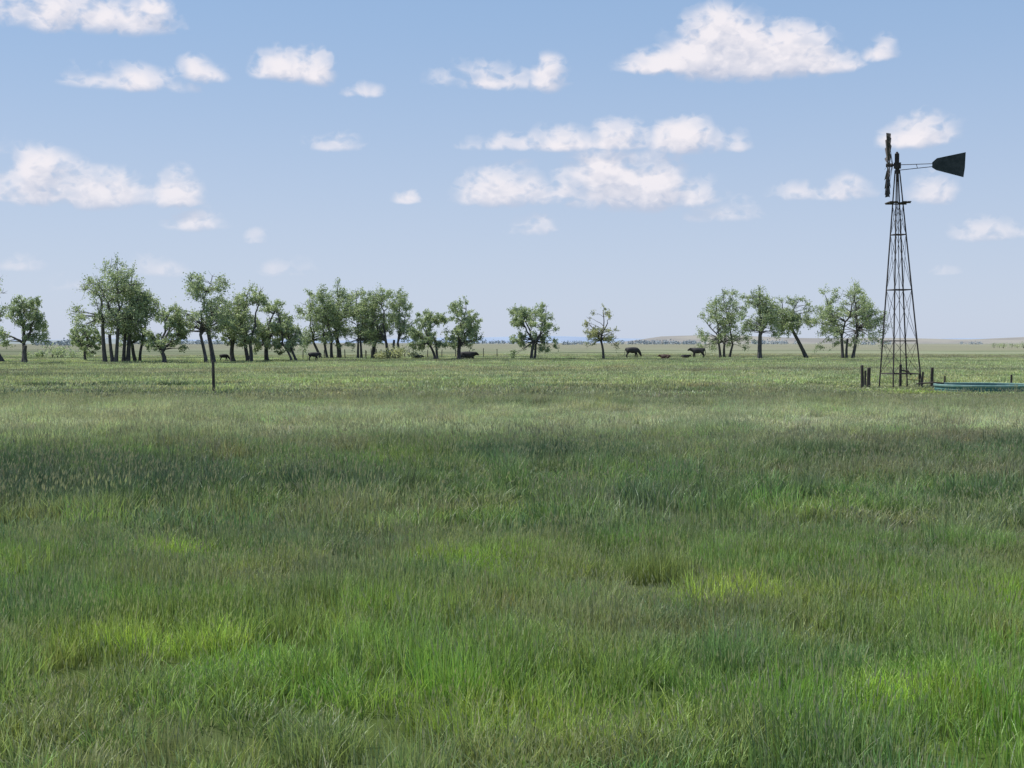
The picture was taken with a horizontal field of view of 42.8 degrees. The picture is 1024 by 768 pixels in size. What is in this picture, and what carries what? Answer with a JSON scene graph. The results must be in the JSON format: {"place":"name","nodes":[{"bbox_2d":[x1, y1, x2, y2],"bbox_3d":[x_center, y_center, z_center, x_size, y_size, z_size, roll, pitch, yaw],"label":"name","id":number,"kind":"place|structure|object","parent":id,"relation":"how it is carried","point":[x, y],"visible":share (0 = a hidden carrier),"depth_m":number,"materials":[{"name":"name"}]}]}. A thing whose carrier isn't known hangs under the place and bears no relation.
{"place":"outdoors","nodes":[
{"label":"outdoors","id":0,"kind":"place"},
{"bbox_2d":[0,339,298,343],"bbox_3d":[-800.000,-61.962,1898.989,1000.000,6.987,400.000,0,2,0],"label":"distant hills","id":1,"kind":"structure","parent":0,"point":[106,341],"depth_m":1755.94,"materials":[{"name":"green plant"}]},
{"bbox_2d":[12,336,989,342],"bbox_3d":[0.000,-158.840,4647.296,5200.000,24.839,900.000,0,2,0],"label":"distant hills","id":2,"kind":"structure","parent":0,"point":[561,338],"depth_m":4361.70,"materials":[{"name":"green plant"}]},
{"bbox_2d":[0,343,1023,767],"bbox_3d":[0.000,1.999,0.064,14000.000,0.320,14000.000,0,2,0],"label":"prairie ground","id":3,"kind":"structure","parent":0,"point":[652,349],"depth_m":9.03,"materials":[{"name":"green plant"}]},
{"bbox_2d":[0,275,7,361],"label":"cottonwood tree","id":4,"kind":"object","parent":3,"relation":"on","point":[1,357],"visible":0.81,"depth_m":135.84,"materials":[{"name":"green plant"}]},
{"bbox_2d":[0,294,50,362],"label":"cottonwood tree","id":5,"kind":"object","parent":3,"relation":"on","point":[35,317],"visible":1,"depth_m":129.17,"materials":[{"name":"green plant"}]},
{"bbox_2d":[19,343,94,357],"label":"shrub","id":6,"kind":"object","parent":3,"relation":"on","point":[57,352],"visible":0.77,"depth_m":171.45,"materials":[{"name":"green plant"}]},
{"bbox_2d":[66,324,105,359],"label":"cottonwood tree","id":7,"kind":"object","parent":3,"relation":"on","point":[82,344],"visible":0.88,"depth_m":139.54,"materials":[{"name":"green plant"}]},
{"bbox_2d":[65,252,150,361],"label":"cottonwood tree","id":8,"kind":"object","parent":3,"relation":"on","point":[102,319],"visible":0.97,"depth_m":129.13,"materials":[{"name":"green plant"}]},
{"bbox_2d":[100,260,152,361],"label":"cottonwood tree","id":9,"kind":"object","parent":3,"relation":"on","point":[126,355],"visible":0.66,"depth_m":131.69,"materials":[{"name":"green plant"}]},
{"bbox_2d":[113,288,163,360],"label":"cottonwood tree","id":10,"kind":"object","parent":3,"relation":"on","point":[153,307],"visible":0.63,"depth_m":133.38,"materials":[{"name":"green plant"}]},
{"bbox_2d":[142,306,190,362],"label":"cottonwood tree","id":11,"kind":"object","parent":3,"relation":"on","point":[160,344],"visible":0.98,"depth_m":126.47,"materials":[{"name":"green plant"}]},
{"bbox_2d":[167,271,239,361],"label":"cottonwood tree","id":12,"kind":"object","parent":3,"relation":"on","point":[219,312],"visible":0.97,"depth_m":127.18,"materials":[{"name":"green plant"}]},
{"bbox_2d":[212,360,214,390],"bbox_3d":[-11.432,-0.166,50.021,0.126,1.476,0.116,1,2,22],"label":"fence post","id":13,"kind":"object","parent":3,"relation":"on","point":[213,374],"visible":0.84,"depth_m":49.97,"materials":[{"name":"brown wood"}]},
{"bbox_2d":[219,354,229,360],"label":"calf","id":14,"kind":"object","parent":3,"relation":"on","point":[223,355],"visible":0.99,"depth_m":134.88},
{"bbox_2d":[218,293,254,360],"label":"cottonwood tree","id":15,"kind":"object","parent":3,"relation":"on","point":[231,338],"visible":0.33,"depth_m":133.55,"materials":[{"name":"green plant"}]},
{"bbox_2d":[225,283,271,361],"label":"cottonwood tree","id":16,"kind":"object","parent":3,"relation":"on","point":[244,329],"visible":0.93,"depth_m":131.42,"materials":[{"name":"green plant"}]},
{"bbox_2d":[252,299,286,359],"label":"cottonwood tree","id":17,"kind":"object","parent":3,"relation":"on","point":[268,309],"visible":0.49,"depth_m":135.69,"materials":[{"name":"green plant"}]},
{"bbox_2d":[264,304,304,360],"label":"cottonwood tree","id":18,"kind":"object","parent":3,"relation":"on","point":[289,326],"visible":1,"depth_m":132.53,"materials":[{"name":"green plant"}]},
{"bbox_2d":[308,352,321,359],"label":"cow","id":19,"kind":"object","parent":3,"relation":"on","point":[314,354],"visible":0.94,"depth_m":134.88},
{"bbox_2d":[294,283,349,358],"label":"cottonwood tree","id":20,"kind":"object","parent":3,"relation":"on","point":[320,310],"visible":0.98,"depth_m":153.90,"materials":[{"name":"green plant"}]},
{"bbox_2d":[315,277,357,357],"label":"cottonwood tree","id":21,"kind":"object","parent":3,"relation":"on","point":[342,295],"visible":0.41,"depth_m":157.36,"materials":[{"name":"green plant"}]},
{"bbox_2d":[333,287,381,357],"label":"cottonwood tree","id":22,"kind":"object","parent":3,"relation":"on","point":[361,309],"visible":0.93,"depth_m":154.34,"materials":[{"name":"green plant"}]},
{"bbox_2d":[359,291,394,357],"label":"cottonwood tree","id":23,"kind":"object","parent":3,"relation":"on","point":[387,329],"visible":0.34,"depth_m":156.66,"materials":[{"name":"green plant"}]},
{"bbox_2d":[360,282,417,358],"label":"cottonwood tree","id":24,"kind":"object","parent":3,"relation":"on","point":[395,318],"visible":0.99,"depth_m":153.34,"materials":[{"name":"green plant"}]},
{"bbox_2d":[374,343,420,358],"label":"shrub","id":25,"kind":"object","parent":3,"relation":"on","point":[397,352],"visible":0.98,"depth_m":150.07,"materials":[{"name":"green plant"}]},
{"bbox_2d":[303,348,497,357],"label":"wire fence","id":26,"kind":"object","parent":3,"relation":"on","point":[400,350],"visible":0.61,"depth_m":168.34,"materials":[{"name":"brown wood"}]},
{"bbox_2d":[405,308,456,358],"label":"cottonwood tree","id":27,"kind":"object","parent":3,"relation":"on","point":[427,320],"visible":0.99,"depth_m":142.14,"materials":[{"name":"green plant"}]},
{"bbox_2d":[440,295,483,358],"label":"cottonwood tree","id":28,"kind":"object","parent":3,"relation":"on","point":[459,339],"visible":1,"depth_m":141.87,"materials":[{"name":"green plant"}]},
{"bbox_2d":[461,351,478,358],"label":"cow","id":29,"kind":"object","parent":3,"relation":"on","point":[467,354],"visible":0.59,"depth_m":147.70},
{"bbox_2d":[26,338,982,345],"bbox_3d":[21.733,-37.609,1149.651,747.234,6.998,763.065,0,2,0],"label":"distant trees","id":30,"kind":"object","parent":3,"relation":"on","point":[68,342],"visible":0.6,"depth_m":1179.95,"materials":[{"name":"green plant"}]},
{"bbox_2d":[506,299,559,358],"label":"cottonwood tree","id":31,"kind":"object","parent":3,"relation":"on","point":[525,313],"visible":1,"depth_m":146.73,"materials":[{"name":"green plant"}]},
{"bbox_2d":[582,303,620,358],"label":"cottonwood tree","id":32,"kind":"object","parent":3,"relation":"on","point":[596,333],"visible":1,"depth_m":149.41,"materials":[{"name":"green plant"}]},
{"bbox_2d":[624,347,641,357],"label":"cow","id":33,"kind":"object","parent":3,"relation":"on","point":[628,350],"visible":0.91,"depth_m":157.75},
{"bbox_2d":[658,354,670,358],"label":"calf","id":34,"kind":"object","parent":3,"relation":"on","point":[663,356],"visible":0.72,"depth_m":149.83},
{"bbox_2d":[687,348,705,357],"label":"cow","id":35,"kind":"object","parent":3,"relation":"on","point":[697,350],"visible":0.94,"depth_m":159.72},
{"bbox_2d":[695,286,756,356],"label":"cottonwood tree","id":36,"kind":"object","parent":3,"relation":"on","point":[730,319],"visible":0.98,"depth_m":164.52,"materials":[{"name":"green plant"}]},
{"bbox_2d":[733,285,781,358],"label":"cottonwood tree","id":37,"kind":"object","parent":3,"relation":"on","point":[765,312],"visible":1,"depth_m":158.59,"materials":[{"name":"green plant"}]},
{"bbox_2d":[769,294,813,357],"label":"cottonwood tree","id":38,"kind":"object","parent":3,"relation":"on","point":[790,319],"visible":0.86,"depth_m":164.24,"materials":[{"name":"green plant"}]},
{"bbox_2d":[806,277,892,358],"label":"cottonwood tree","id":39,"kind":"object","parent":3,"relation":"on","point":[864,313],"visible":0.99,"depth_m":161.66,"materials":[{"name":"green plant"}]},
{"bbox_2d":[860,365,863,387],"bbox_3d":[15.159,-0.222,56.520,0.158,1.190,0.142,-1,2,-22],"label":"fence post","id":40,"kind":"object","parent":3,"relation":"on","point":[862,374],"visible":0.84,"depth_m":56.46,"materials":[{"name":"brown wood"}]},
{"bbox_2d":[864,370,865,385],"bbox_3d":[15.960,-0.158,59.025,0.097,0.908,0.097,1,2,22],"label":"fence post","id":41,"kind":"object","parent":3,"relation":"on","point":[864,377],"visible":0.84,"depth_m":58.99,"materials":[{"name":"brown wood"}]},
{"bbox_2d":[866,368,870,386],"bbox_3d":[15.702,-0.189,57.525,0.175,1.064,0.165,-1,2,-22],"label":"fence post","id":42,"kind":"object","parent":3,"relation":"on","point":[868,376],"visible":0.84,"depth_m":57.45,"materials":[{"name":"brown wood"}]},
{"bbox_2d":[879,133,965,387],"bbox_3d":[17.686,-5.266,56.974,3.495,11.252,2.730,0,2,0],"label":"windmill","id":43,"kind":"object","parent":3,"relation":"on","point":[954,164],"visible":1,"depth_m":56.60,"materials":[{"name":"metal"}]},
{"bbox_2d":[930,367,933,386],"bbox_3d":[18.331,-0.182,57.025,0.147,1.084,0.137,-1,2,-22],"label":"fence post","id":44,"kind":"object","parent":3,"relation":"on","point":[932,376],"visible":0.81,"depth_m":56.96,"materials":[{"name":"brown wood"}]},
{"bbox_2d":[916,382,1023,392],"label":"stock tank","id":45,"kind":"object","parent":3,"relation":"on","point":[943,386],"visible":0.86,"depth_m":51.78,"materials":[{"name":"teal metal"}]},
{"bbox_2d":[992,341,1023,347],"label":"shrub","id":46,"kind":"object","parent":3,"relation":"on","point":[1002,345],"visible":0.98,"depth_m":400.47,"materials":[{"name":"green plant"}]},
{"bbox_2d":[0,0,1023,340],"label":"sky","id":47,"kind":"structure","parent":0,"point":[644,160],"materials":[{"name":"blue"}]},
{"bbox_2d":[618,335,1023,342],"bbox_3d":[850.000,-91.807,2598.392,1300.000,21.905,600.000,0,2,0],"label":"distant hills","id":48,"kind":"structure","parent":0,"point":[820,340],"depth_m":2406.30,"materials":[{"name":"green plant"}]}
]}

